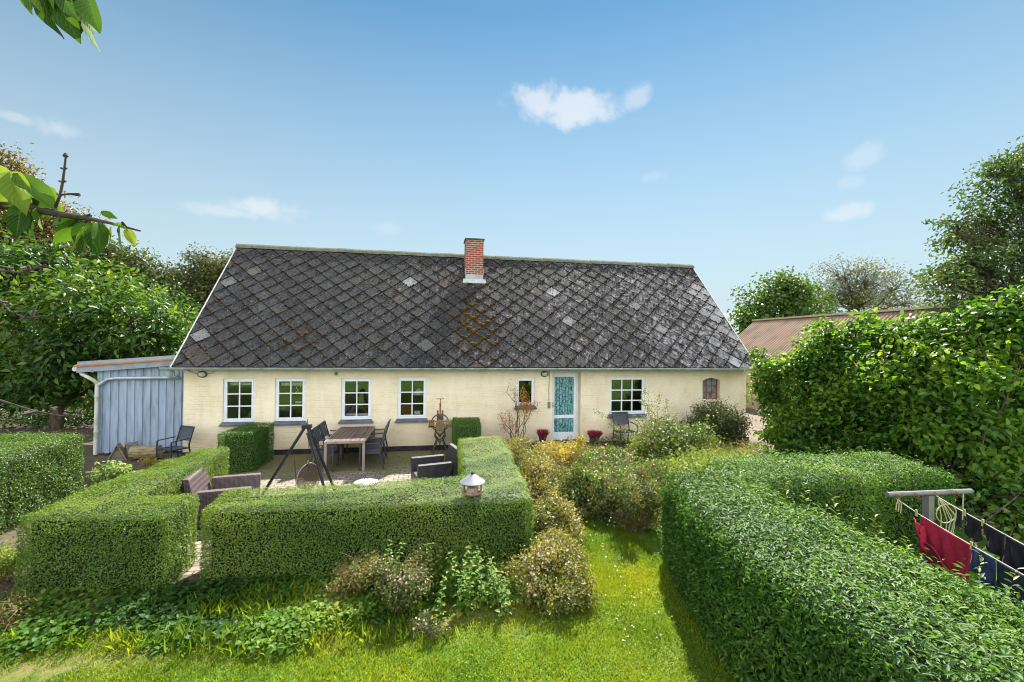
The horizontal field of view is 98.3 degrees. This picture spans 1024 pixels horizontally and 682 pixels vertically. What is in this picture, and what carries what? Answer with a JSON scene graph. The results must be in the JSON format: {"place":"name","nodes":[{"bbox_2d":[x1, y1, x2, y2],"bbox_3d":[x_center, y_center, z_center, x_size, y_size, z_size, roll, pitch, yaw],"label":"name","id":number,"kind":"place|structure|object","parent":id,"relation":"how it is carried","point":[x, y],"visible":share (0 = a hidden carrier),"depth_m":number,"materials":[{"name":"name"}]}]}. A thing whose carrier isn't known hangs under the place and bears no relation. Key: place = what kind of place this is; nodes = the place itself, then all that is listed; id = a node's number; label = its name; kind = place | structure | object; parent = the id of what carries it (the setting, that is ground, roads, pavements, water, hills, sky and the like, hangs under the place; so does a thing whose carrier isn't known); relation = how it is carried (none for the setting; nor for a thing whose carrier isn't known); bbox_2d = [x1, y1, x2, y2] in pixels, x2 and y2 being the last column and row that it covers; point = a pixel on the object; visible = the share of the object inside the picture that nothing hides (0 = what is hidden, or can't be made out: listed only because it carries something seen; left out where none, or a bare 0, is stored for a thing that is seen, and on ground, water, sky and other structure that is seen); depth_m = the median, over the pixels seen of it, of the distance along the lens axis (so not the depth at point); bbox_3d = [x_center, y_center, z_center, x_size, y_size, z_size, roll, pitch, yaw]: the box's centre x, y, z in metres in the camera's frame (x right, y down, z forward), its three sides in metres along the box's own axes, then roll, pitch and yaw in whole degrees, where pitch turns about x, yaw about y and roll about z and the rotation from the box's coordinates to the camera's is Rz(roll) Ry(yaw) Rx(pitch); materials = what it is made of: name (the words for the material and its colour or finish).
{"place":"outdoors","nodes":[
{"label":"outdoors","id":0,"kind":"place"},
{"bbox_2d":[29,450,456,584],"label":"patio","id":1,"kind":"structure","parent":0,"point":[350,472],"depth_m":10.42,"materials":[{"name":"stone"}]},
{"bbox_2d":[12,446,229,594],"bbox_3d":[-5.295,2.520,6.948,1.782,1.022,3.761,1,0,-10],"label":"box hedge","id":2,"kind":"object","parent":1,"relation":"on","point":[128,533],"visible":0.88,"depth_m":5.35,"materials":[{"name":"green plant"}]},
{"bbox_2d":[156,425,194,462],"bbox_3d":[-8.289,2.583,10.915,0.545,0.890,0.586,0,0,20],"label":"garden chair","id":3,"kind":"object","parent":1,"relation":"on","point":[186,433],"visible":0.81,"depth_m":11.05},
{"bbox_2d":[181,466,260,527],"bbox_3d":[-4.927,2.604,7.570,0.966,0.810,0.949,1,0,-20],"label":"rattan armchair","id":4,"kind":"object","parent":1,"relation":"on","point":[197,481],"visible":0.38,"depth_m":7.43,"materials":[{"name":"brown wicker"}]},
{"bbox_2d":[216,421,274,472],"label":"box topiary","id":5,"kind":"object","parent":1,"relation":"on","point":[248,447],"visible":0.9,"depth_m":10.32,"materials":[{"name":"green plant"}]},
{"bbox_2d":[263,419,334,494],"bbox_3d":[-4.235,2.301,8.694,1.408,1.534,0.553,1,0,-10],"label":"fire tripod","id":6,"kind":"object","parent":1,"relation":"on","point":[311,438],"visible":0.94,"depth_m":8.74,"materials":[{"name":"black metal"}]},
{"bbox_2d":[297,460,318,490],"bbox_3d":[-4.042,2.667,8.777,0.016,0.614,0.554,0,0,22],"label":"grill grate","id":7,"kind":"object","parent":6,"relation":"hanging from","point":[305,476],"visible":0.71,"depth_m":8.76,"materials":[{"name":"silver metal"}]},
{"bbox_2d":[306,429,337,471],"bbox_3d":[-4.506,2.599,10.533,0.617,0.936,0.574,1,0,-10],"label":"garden chair","id":8,"kind":"object","parent":1,"relation":"on","point":[332,451],"visible":0.59,"depth_m":10.32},
{"bbox_2d":[313,424,342,464],"bbox_3d":[-4.611,2.602,11.124,0.617,0.936,0.574,1,0,-10],"label":"garden chair","id":9,"kind":"object","parent":1,"relation":"on","point":[318,434],"visible":0.52,"depth_m":11.12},
{"bbox_2d":[320,420,347,458],"bbox_3d":[-4.715,2.605,11.715,0.617,0.936,0.574,1,0,-10],"label":"garden chair","id":10,"kind":"object","parent":1,"relation":"on","point":[323,424],"visible":0.28,"depth_m":11.74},
{"bbox_2d":[324,426,374,472],"bbox_3d":[-4.063,2.704,11.216,0.910,0.741,1.850,1,0,-10],"label":"garden table","id":11,"kind":"object","parent":1,"relation":"on","point":[348,435],"visible":0.92,"depth_m":10.79,"materials":[{"name":"brown wood"}]},
{"bbox_2d":[354,477,378,485],"bbox_3d":[-3.148,2.995,9.553,0.524,0.132,0.524,1,0,-10],"label":"enamel lid","id":12,"kind":"object","parent":1,"relation":"on","point":[366,480],"visible":0.73,"depth_m":9.48,"materials":[{"name":"white metal"}]},
{"bbox_2d":[359,427,386,470],"bbox_3d":[-3.380,2.613,10.786,0.617,0.936,0.574,1,0,-14],"label":"garden chair","id":13,"kind":"object","parent":1,"relation":"on","point":[373,451],"visible":0.9,"depth_m":10.59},
{"bbox_2d":[365,423,388,460],"bbox_3d":[-3.513,2.616,11.369,0.617,0.936,0.574,1,0,-10],"label":"garden chair","id":14,"kind":"object","parent":1,"relation":"on","point":[372,445],"visible":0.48,"depth_m":11.41,"materials":[{"name":"metal"}]},
{"bbox_2d":[365,419,390,457],"bbox_3d":[-3.618,2.619,11.960,0.617,0.936,0.574,1,0,-10],"label":"garden chair","id":15,"kind":"object","parent":1,"relation":"on","point":[375,440],"visible":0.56,"depth_m":12.01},
{"bbox_2d":[410,443,461,486],"bbox_3d":[-1.585,2.652,9.242,0.926,0.810,0.779,1,0,-24],"label":"rattan armchair","id":16,"kind":"object","parent":1,"relation":"on","point":[432,466],"visible":0.56,"depth_m":9.03,"materials":[{"name":"black wicker"}]},
{"bbox_2d":[428,398,451,454],"bbox_3d":[-1.983,2.351,12.200,0.632,1.536,0.449,1,0,-10],"label":"cast iron machine","id":17,"kind":"object","parent":1,"relation":"on","point":[440,428],"visible":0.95,"depth_m":12.10,"materials":[{"name":"metal"}]},
{"bbox_2d":[452,417,481,447],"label":"box topiary","id":18,"kind":"object","parent":1,"relation":"on","point":[463,427],"visible":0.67,"depth_m":11.52,"materials":[{"name":"green plant"}]},
{"bbox_2d":[0,392,1023,681],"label":"lawn","id":19,"kind":"structure","parent":0,"point":[648,538],"depth_m":4.36,"materials":[{"name":"plant"}]},
{"bbox_2d":[0,586,38,634],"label":"dry grass tussock","id":20,"kind":"object","parent":19,"relation":"on","point":[4,613],"visible":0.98,"depth_m":4.67,"materials":[{"name":"brown plant"}]},
{"bbox_2d":[0,141,110,357],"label":"beech tree","id":21,"kind":"object","parent":19,"relation":"on","point":[49,229],"visible":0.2,"depth_m":23.63,"materials":[{"name":"green plant"}]},
{"bbox_2d":[0,0,140,419],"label":"cherry tree","id":22,"kind":"object","parent":19,"relation":"on","point":[74,19],"visible":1,"depth_m":1.14,"materials":[{"name":"green plant"}]},
{"bbox_2d":[0,408,182,594],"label":"soil bed","id":23,"kind":"object","parent":19,"relation":"on","point":[86,431],"depth_m":11.50,"materials":[{"name":"soil"}]},
{"bbox_2d":[0,536,30,583],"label":"perennial clump","id":24,"kind":"object","parent":23,"relation":"on","point":[8,559],"visible":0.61,"depth_m":5.43,"materials":[{"name":"green plant"}]},
{"bbox_2d":[0,428,84,535],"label":"cotoneaster hedge","id":25,"kind":"object","parent":23,"relation":"on","point":[35,475],"visible":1,"depth_m":7.70,"materials":[{"name":"green plant"}]},
{"bbox_2d":[0,399,92,429],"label":"shade shrub","id":26,"kind":"object","parent":23,"relation":"on","point":[20,419],"visible":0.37,"depth_m":15.74,"materials":[{"name":"green plant"}]},
{"bbox_2d":[8,406,93,428],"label":"shade shrub","id":27,"kind":"object","parent":23,"relation":"on","point":[89,414],"visible":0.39,"depth_m":15.68,"materials":[{"name":"green plant"}]},
{"bbox_2d":[0,229,201,428],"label":"magnolia tree","id":28,"kind":"object","parent":23,"relation":"on","point":[86,332],"visible":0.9,"depth_m":14.53,"materials":[{"name":"green plant"}]},
{"bbox_2d":[71,460,139,498],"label":"variegated shrub","id":29,"kind":"object","parent":23,"relation":"on","point":[102,475],"visible":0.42,"depth_m":8.15,"materials":[{"name":"green plant"}]},
{"bbox_2d":[107,443,127,460],"bbox_3d":[-9.999,2.804,11.245,0.410,0.410,0.280,1,0,-28],"label":"wooden gable box","id":30,"kind":"object","parent":23,"relation":"on","point":[118,453],"visible":0.8,"depth_m":11.17,"materials":[{"name":"brown wood"}]},
{"bbox_2d":[72,355,183,454],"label":"shed","id":31,"kind":"structure","parent":23,"relation":"on","point":[140,400],"depth_m":11.73,"materials":[{"name":"paint"}]},
{"bbox_2d":[123,441,138,458],"bbox_3d":[-9.783,2.807,11.383,0.410,0.410,0.280,0,0,18],"label":"wooden gable box","id":32,"kind":"object","parent":23,"relation":"on","point":[127,446],"visible":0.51,"depth_m":11.31,"materials":[{"name":"grey wood"}]},
{"bbox_2d":[128,445,162,459],"bbox_3d":[-9.330,2.842,11.291,0.651,0.357,0.348,1,0,-18],"label":"log","id":33,"kind":"object","parent":23,"relation":"on","point":[138,452],"visible":0.8,"depth_m":11.17,"materials":[{"name":"brown wood"}]},
{"bbox_2d":[133,457,176,467],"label":"perennial clump","id":34,"kind":"object","parent":23,"relation":"on","point":[153,462],"visible":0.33,"depth_m":10.44,"materials":[{"name":"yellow plant"}]},
{"bbox_2d":[52,235,201,327],"bbox_3d":[-21.618,-1.416,25.052,7.683,8.791,6.381,1,0,-10],"label":"deciduous tree","id":35,"kind":"object","parent":19,"relation":"on","point":[115,253],"visible":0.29,"depth_m":24.50,"materials":[{"name":"green plant"}]},
{"bbox_2d":[127,280,201,357],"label":"laurel shrub","id":36,"kind":"object","parent":19,"relation":"on","point":[179,308],"visible":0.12,"depth_m":21.00,"materials":[{"name":"green plant"}]},
{"bbox_2d":[151,241,233,320],"bbox_3d":[-19.455,-1.505,26.581,7.220,9.093,5.476,1,0,-10],"label":"deciduous tree","id":37,"kind":"object","parent":19,"relation":"on","point":[209,274],"visible":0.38,"depth_m":26.40,"materials":[{"name":"green plant"}]},
{"bbox_2d":[0,558,531,666],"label":"ground cover","id":38,"kind":"object","parent":19,"relation":"on","point":[168,614],"visible":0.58,"depth_m":4.85,"materials":[{"name":"green plant"}]},
{"bbox_2d":[2,560,530,631],"bbox_3d":[-2.845,3.043,5.539,6.400,0.001,1.050,1,0,-10],"label":"bed under hedge","id":39,"kind":"object","parent":19,"relation":"on","point":[193,577],"depth_m":5.18,"materials":[{"name":"soil"}]},
{"bbox_2d":[314,548,388,600],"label":"potentilla bush","id":40,"kind":"object","parent":39,"relation":"on","point":[355,573],"visible":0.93,"depth_m":5.19,"materials":[{"name":"green plant"}]},
{"bbox_2d":[423,542,443,588],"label":"nettle","id":41,"kind":"object","parent":39,"relation":"on","point":[431,567],"visible":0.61,"depth_m":5.50,"materials":[{"name":"green plant"}]},
{"bbox_2d":[460,472,484,503],"bbox_3d":[-0.547,2.434,6.055,0.348,1.286,0.348,1,0,-10],"label":"bird feeder","id":42,"kind":"object","parent":39,"relation":"on","point":[472,481],"visible":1,"depth_m":5.98,"materials":[{"name":"metal"}]},
{"bbox_2d":[0,575,537,663],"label":"tall grass","id":43,"kind":"structure","parent":19,"relation":"on","point":[313,643],"depth_m":4.50,"materials":[{"name":"plant"}]},
{"bbox_2d":[199,435,533,584],"bbox_3d":[-2.053,2.557,7.685,4.455,1.039,4.186,1,0,-10],"label":"box hedge","id":44,"kind":"object","parent":19,"relation":"on","point":[314,530],"visible":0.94,"depth_m":5.86,"materials":[{"name":"green plant"}]},
{"bbox_2d":[369,544,438,615],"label":"potentilla bush","id":45,"kind":"object","parent":19,"relation":"on","point":[398,582],"visible":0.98,"depth_m":4.97,"materials":[{"name":"green plant"}]},
{"bbox_2d":[405,608,449,639],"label":"potentilla bush","id":46,"kind":"object","parent":19,"relation":"on","point":[431,630],"visible":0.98,"depth_m":4.59,"materials":[{"name":"green plant"}]},
{"bbox_2d":[405,541,499,619],"bbox_3d":[-0.576,2.798,5.155,0.828,0.548,1.153,0,0,34],"label":"nettle","id":47,"kind":"object","parent":19,"relation":"on","point":[454,585],"visible":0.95,"depth_m":5.17,"materials":[{"name":"green plant"}]},
{"bbox_2d":[159,238,755,456],"bbox_3d":[-1.072,-0.209,16.045,16.910,6.700,7.890,1,0,-10],"label":"farmhouse","id":48,"kind":"object","parent":19,"relation":"on","point":[288,341],"visible":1,"depth_m":13.53,"materials":[{"name":"paint"}]},
{"bbox_2d":[219,378,254,426],"bbox_3d":[-7.235,1.615,11.771,0.890,1.245,0.288,1,0,-10],"label":"window","id":49,"kind":"structure","parent":48,"relation":"in","point":[227,421],"depth_m":11.73,"materials":[{"name":"white paint"}]},
{"bbox_2d":[272,378,306,424],"bbox_3d":[-5.992,1.628,12.035,0.890,1.250,0.375,1,0,-10],"label":"window","id":50,"kind":"structure","parent":48,"relation":"in","point":[290,420],"depth_m":11.96,"materials":[{"name":"white paint"}]},
{"bbox_2d":[338,378,372,423],"bbox_3d":[-4.305,1.646,12.289,0.920,1.235,0.288,1,0,-10],"label":"window","id":51,"kind":"structure","parent":48,"relation":"in","point":[344,419],"depth_m":12.24,"materials":[{"name":"white paint"}]},
{"bbox_2d":[401,404,411,414],"bbox_3d":[-3.351,2.257,13.425,0.630,0.680,0.550,1,0,-10],"label":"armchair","id":52,"kind":"object","parent":48,"relation":"in","point":[406,408],"visible":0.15,"depth_m":13.19,"materials":[{"name":"fabric"}]},
{"bbox_2d":[395,378,427,422],"bbox_3d":[-2.828,1.659,12.550,0.920,1.245,0.288,1,0,-10],"label":"window","id":53,"kind":"structure","parent":48,"relation":"in","point":[416,417],"depth_m":12.50,"materials":[{"name":"white paint"}]},
{"bbox_2d":[514,378,536,408],"bbox_3d":[0.393,1.543,13.063,0.680,0.915,0.175,1,0,-10],"label":"window","id":54,"kind":"structure","parent":48,"relation":"in","point":[532,380],"depth_m":13.07,"materials":[{"name":"white paint"}]},
{"bbox_2d":[552,374,575,439],"bbox_3d":[1.588,2.002,13.482,0.770,2.000,0.109,1,0,-10],"label":"door","id":55,"kind":"structure","parent":48,"relation":"in","point":[563,385],"depth_m":13.50,"materials":[{"name":"white paint"}]},
{"bbox_2d":[612,412,637,444],"bbox_3d":[3.342,2.624,13.182,0.574,0.936,0.617,1,0,-14],"label":"garden chair","id":56,"kind":"object","parent":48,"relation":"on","point":[622,417],"visible":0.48,"depth_m":13.42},
{"bbox_2d":[607,377,646,417],"bbox_3d":[3.542,1.722,13.619,1.300,1.235,0.175,1,0,-10],"label":"window","id":57,"kind":"structure","parent":48,"relation":"in","point":[631,413],"depth_m":13.65,"materials":[{"name":"white paint"}]},
{"bbox_2d":[702,378,716,398],"bbox_3d":[6.327,1.519,14.227,0.610,0.680,0.030,1,0,-10],"label":"window","id":58,"kind":"structure","parent":48,"relation":"in","point":[710,384],"depth_m":14.23,"materials":[{"name":"metal"}]},
{"bbox_2d":[448,537,466,573],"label":"nettle","id":59,"kind":"object","parent":19,"relation":"on","point":[454,550],"visible":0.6,"depth_m":5.67,"materials":[{"name":"green plant"}]},
{"bbox_2d":[473,571,518,621],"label":"nettle","id":60,"kind":"object","parent":19,"relation":"on","point":[505,591],"visible":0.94,"depth_m":5.03,"materials":[{"name":"green plant"}]},
{"bbox_2d":[500,529,603,622],"bbox_3d":[0.500,2.755,5.325,1.205,0.783,1.196,0,-1,42],"label":"potentilla bush","id":61,"kind":"object","parent":19,"relation":"on","point":[542,562],"visible":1,"depth_m":5.20,"materials":[{"name":"green plant"}]},
{"bbox_2d":[528,524,590,565],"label":"potentilla bush","id":62,"kind":"object","parent":19,"relation":"on","point":[570,542],"visible":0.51,"depth_m":6.08,"materials":[{"name":"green plant"}]},
{"bbox_2d":[448,590,736,681],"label":"clover","id":63,"kind":"object","parent":19,"relation":"on","point":[518,642],"visible":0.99,"depth_m":4.33,"materials":[{"name":"green plant"}]},
{"bbox_2d":[563,508,677,591],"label":"path grass","id":64,"kind":"structure","parent":19,"relation":"on","point":[626,546],"depth_m":6.38,"materials":[{"name":"plant"}]},
{"bbox_2d":[609,456,662,533],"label":"rose bush","id":65,"kind":"object","parent":19,"relation":"on","point":[633,492],"visible":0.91,"depth_m":7.24,"materials":[{"name":"green plant"}]},
{"bbox_2d":[525,441,763,555],"bbox_3d":[3.518,3.145,10.244,9.370,0.001,6.600,1,0,-10],"label":"flower bed","id":66,"kind":"object","parent":19,"relation":"on","point":[641,498],"visible":0.07,"depth_m":10.57,"materials":[{"name":"plant"}]},
{"bbox_2d":[499,379,539,442],"bbox_3d":[0.193,2.063,12.452,1.309,2.144,0.480,1,0,-10],"label":"red stemmed sapling","id":67,"kind":"object","parent":66,"relation":"on","point":[524,405],"visible":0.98,"depth_m":12.45,"materials":[{"name":"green plant"}]},
{"bbox_2d":[487,432,556,466],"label":"potentilla bush","id":68,"kind":"object","parent":66,"relation":"on","point":[515,440],"visible":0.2,"depth_m":10.37,"materials":[{"name":"yellow plant"}]},
{"bbox_2d":[515,445,568,503],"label":"potentilla bush","id":69,"kind":"object","parent":66,"relation":"on","point":[542,463],"visible":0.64,"depth_m":8.63,"materials":[{"name":"yellow plant"}]},
{"bbox_2d":[534,428,549,446],"bbox_3d":[0.881,2.815,12.700,0.442,0.648,0.442,1,0,-10],"label":"heather pot","id":70,"kind":"object","parent":66,"relation":"on","point":[542,434],"visible":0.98,"depth_m":12.61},
{"bbox_2d":[525,473,591,546],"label":"potentilla bush","id":71,"kind":"object","parent":66,"relation":"on","point":[552,508],"visible":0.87,"depth_m":6.88,"materials":[{"name":"green plant"}]},
{"bbox_2d":[536,434,589,468],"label":"potentilla bush","id":72,"kind":"object","parent":66,"relation":"on","point":[561,451],"visible":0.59,"depth_m":10.38,"materials":[{"name":"yellow plant"}]},
{"bbox_2d":[511,433,660,515],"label":"dry stalks","id":73,"kind":"object","parent":66,"relation":"on","point":[571,473],"visible":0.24,"depth_m":8.35,"materials":[{"name":"plant"}]},
{"bbox_2d":[554,461,620,517],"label":"dark undergrowth bush","id":74,"kind":"object","parent":66,"relation":"on","point":[577,487],"visible":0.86,"depth_m":7.84,"materials":[{"name":"green plant"}]},
{"bbox_2d":[506,429,671,531],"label":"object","id":75,"kind":"object","parent":66,"relation":"on","point":[613,517],"visible":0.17,"depth_m":8.43,"materials":[{"name":"green plant"}]},
{"bbox_2d":[586,429,602,446],"bbox_3d":[2.434,2.871,12.981,0.542,0.574,0.552,0,0,25],"label":"heather pot","id":76,"kind":"object","parent":66,"relation":"on","point":[595,433],"visible":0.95,"depth_m":12.87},
{"bbox_2d":[569,440,669,503],"bbox_3d":[2.279,2.634,9.036,1.999,1.022,2.270,1,0,-10],"label":"fuchsia bush","id":77,"kind":"object","parent":66,"relation":"on","point":[592,459],"visible":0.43,"depth_m":9.04,"materials":[{"name":"green plant"}]},
{"bbox_2d":[622,408,729,468],"bbox_3d":[3.673,2.407,10.483,2.306,1.524,2.428,1,0,-10],"label":"rose bush","id":78,"kind":"object","parent":66,"relation":"on","point":[661,439],"visible":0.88,"depth_m":10.07,"materials":[{"name":"green plant"}]},
{"bbox_2d":[593,388,687,446],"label":"climbing rose","id":79,"kind":"object","parent":78,"relation":"attached to","point":[649,412],"visible":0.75,"depth_m":10.62,"materials":[{"name":"green plant"}]},
{"bbox_2d":[634,443,773,481],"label":"perennial clump","id":80,"kind":"object","parent":66,"relation":"on","point":[698,460],"visible":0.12,"depth_m":8.97,"materials":[{"name":"yellow plant"}]},
{"bbox_2d":[674,396,755,449],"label":"dark shrub","id":81,"kind":"object","parent":66,"relation":"on","point":[730,425],"visible":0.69,"depth_m":12.63,"materials":[{"name":"green plant"}]},
{"bbox_2d":[682,438,784,459],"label":"perennial clump","id":82,"kind":"object","parent":66,"relation":"on","point":[738,446],"visible":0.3,"depth_m":11.59,"materials":[{"name":"green plant"}]},
{"bbox_2d":[661,442,722,496],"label":"fern clump","id":83,"kind":"object","parent":19,"relation":"on","point":[682,468],"visible":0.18,"depth_m":6.38,"materials":[{"name":"green plant"}]},
{"bbox_2d":[726,266,848,334],"bbox_3d":[18.698,-0.921,31.230,7.825,8.804,5.077,1,0,-10],"label":"maple tree","id":84,"kind":"object","parent":19,"relation":"on","point":[789,295],"visible":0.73,"depth_m":30.28,"materials":[{"name":"green plant"}]},
{"bbox_2d":[744,314,876,468],"bbox_3d":[8.002,1.288,11.307,3.276,4.000,3.994,1,0,-10],"label":"lilac shrub","id":85,"kind":"object","parent":19,"relation":"on","point":[819,422],"visible":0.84,"depth_m":11.20,"materials":[{"name":"green plant"}]},
{"bbox_2d":[703,444,956,557],"bbox_3d":[4.979,2.460,7.059,3.639,1.439,1.642,1,0,-10],"label":"privet hedge","id":86,"kind":"object","parent":19,"relation":"on","point":[857,487],"visible":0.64,"depth_m":6.56,"materials":[{"name":"green plant"}]},
{"bbox_2d":[658,455,1023,681],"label":"privet hedge","id":87,"kind":"object","parent":19,"relation":"on","point":[778,591],"visible":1,"depth_m":3.63,"materials":[{"name":"green plant"}]},
{"bbox_2d":[799,252,941,314],"bbox_3d":[26.256,-1.472,32.673,9.844,10.090,8.631,1,0,-33],"label":"birch tree","id":88,"kind":"object","parent":19,"relation":"on","point":[855,297],"visible":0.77,"depth_m":31.96,"materials":[{"name":"green plant"}]},
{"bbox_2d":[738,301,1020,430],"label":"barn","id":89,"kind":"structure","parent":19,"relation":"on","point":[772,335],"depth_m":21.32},
{"bbox_2d":[833,280,1023,517],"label":"lilac shrub","id":90,"kind":"object","parent":19,"relation":"on","point":[931,412],"visible":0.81,"depth_m":8.60,"materials":[{"name":"green plant"}]},
{"bbox_2d":[885,489,973,599],"bbox_3d":[4.460,2.359,4.707,1.042,1.526,0.110,1,0,-9],"label":"washing line post","id":91,"kind":"object","parent":19,"relation":"on","point":[927,504],"visible":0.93,"depth_m":4.69,"materials":[{"name":"metal"}]},
{"bbox_2d":[897,499,1023,574],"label":"washing line","id":92,"kind":"object","parent":91,"relation":"attached to","point":[959,538],"visible":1,"depth_m":3.98,"materials":[{"name":"plastic"}]},
{"bbox_2d":[913,516,971,600],"bbox_3d":[4.010,2.041,4.102,0.118,0.646,0.611,1,0,3],"label":"red shirt","id":93,"kind":"object","parent":92,"relation":"hanging from","point":[939,543],"visible":0.88,"depth_m":4.13,"materials":[{"name":"fabric"}]},
{"bbox_2d":[969,546,996,589],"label":"navy shorts","id":94,"kind":"object","parent":92,"relation":"hanging from","point":[988,569],"visible":0.82,"depth_m":3.73,"materials":[{"name":"fabric"}]},
{"bbox_2d":[995,560,1023,631],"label":"dark trousers","id":95,"kind":"object","parent":92,"relation":"hanging from","point":[1002,569],"visible":0.36,"depth_m":3.52,"materials":[{"name":"fabric"}]},
{"bbox_2d":[937,496,1023,544],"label":"washing line","id":96,"kind":"object","parent":91,"relation":"attached to","point":[979,520],"visible":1,"depth_m":4.18,"materials":[{"name":"plastic"}]},
{"bbox_2d":[955,509,961,527],"bbox_3d":[4.446,1.760,4.402,0.039,0.174,0.069,1,0,-10],"label":"black sock","id":97,"kind":"object","parent":96,"relation":"hanging from","point":[958,522],"visible":1,"depth_m":4.39,"materials":[{"name":"fabric"}]},
{"bbox_2d":[964,514,982,541],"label":"black underpants","id":98,"kind":"object","parent":96,"relation":"hanging from","point":[973,528],"visible":1,"depth_m":4.22,"materials":[{"name":"fabric"}]},
{"bbox_2d":[983,523,1004,561],"bbox_3d":[4.363,1.833,3.997,0.071,0.286,0.231,1,0,11],"label":"black vest","id":99,"kind":"object","parent":96,"relation":"hanging from","point":[995,538],"visible":0.95,"depth_m":3.99,"materials":[{"name":"fabric"}]},
{"bbox_2d":[1002,536,1023,573],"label":"black shirt","id":100,"kind":"object","parent":96,"relation":"hanging from","point":[1013,556],"visible":0.87,"depth_m":3.79,"materials":[{"name":"fabric"}]},
{"bbox_2d":[891,136,1023,315],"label":"deciduous tree","id":101,"kind":"object","parent":19,"relation":"on","point":[975,270],"visible":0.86,"depth_m":14.97,"materials":[{"name":"green plant"}]},
{"bbox_2d":[893,451,1023,551],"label":"ivy shrub","id":102,"kind":"object","parent":19,"relation":"on","point":[998,508],"visible":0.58,"depth_m":7.47,"materials":[{"name":"green plant"}]},
{"bbox_2d":[0,0,1023,337],"label":"sky","id":103,"kind":"structure","parent":0,"point":[730,140],"materials":[{"name":"blue"}]},
{"bbox_2d":[746,408,845,448],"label":"gravel path","id":104,"kind":"structure","parent":0,"point":[758,423],"depth_m":17.30,"materials":[{"name":"gravel"}]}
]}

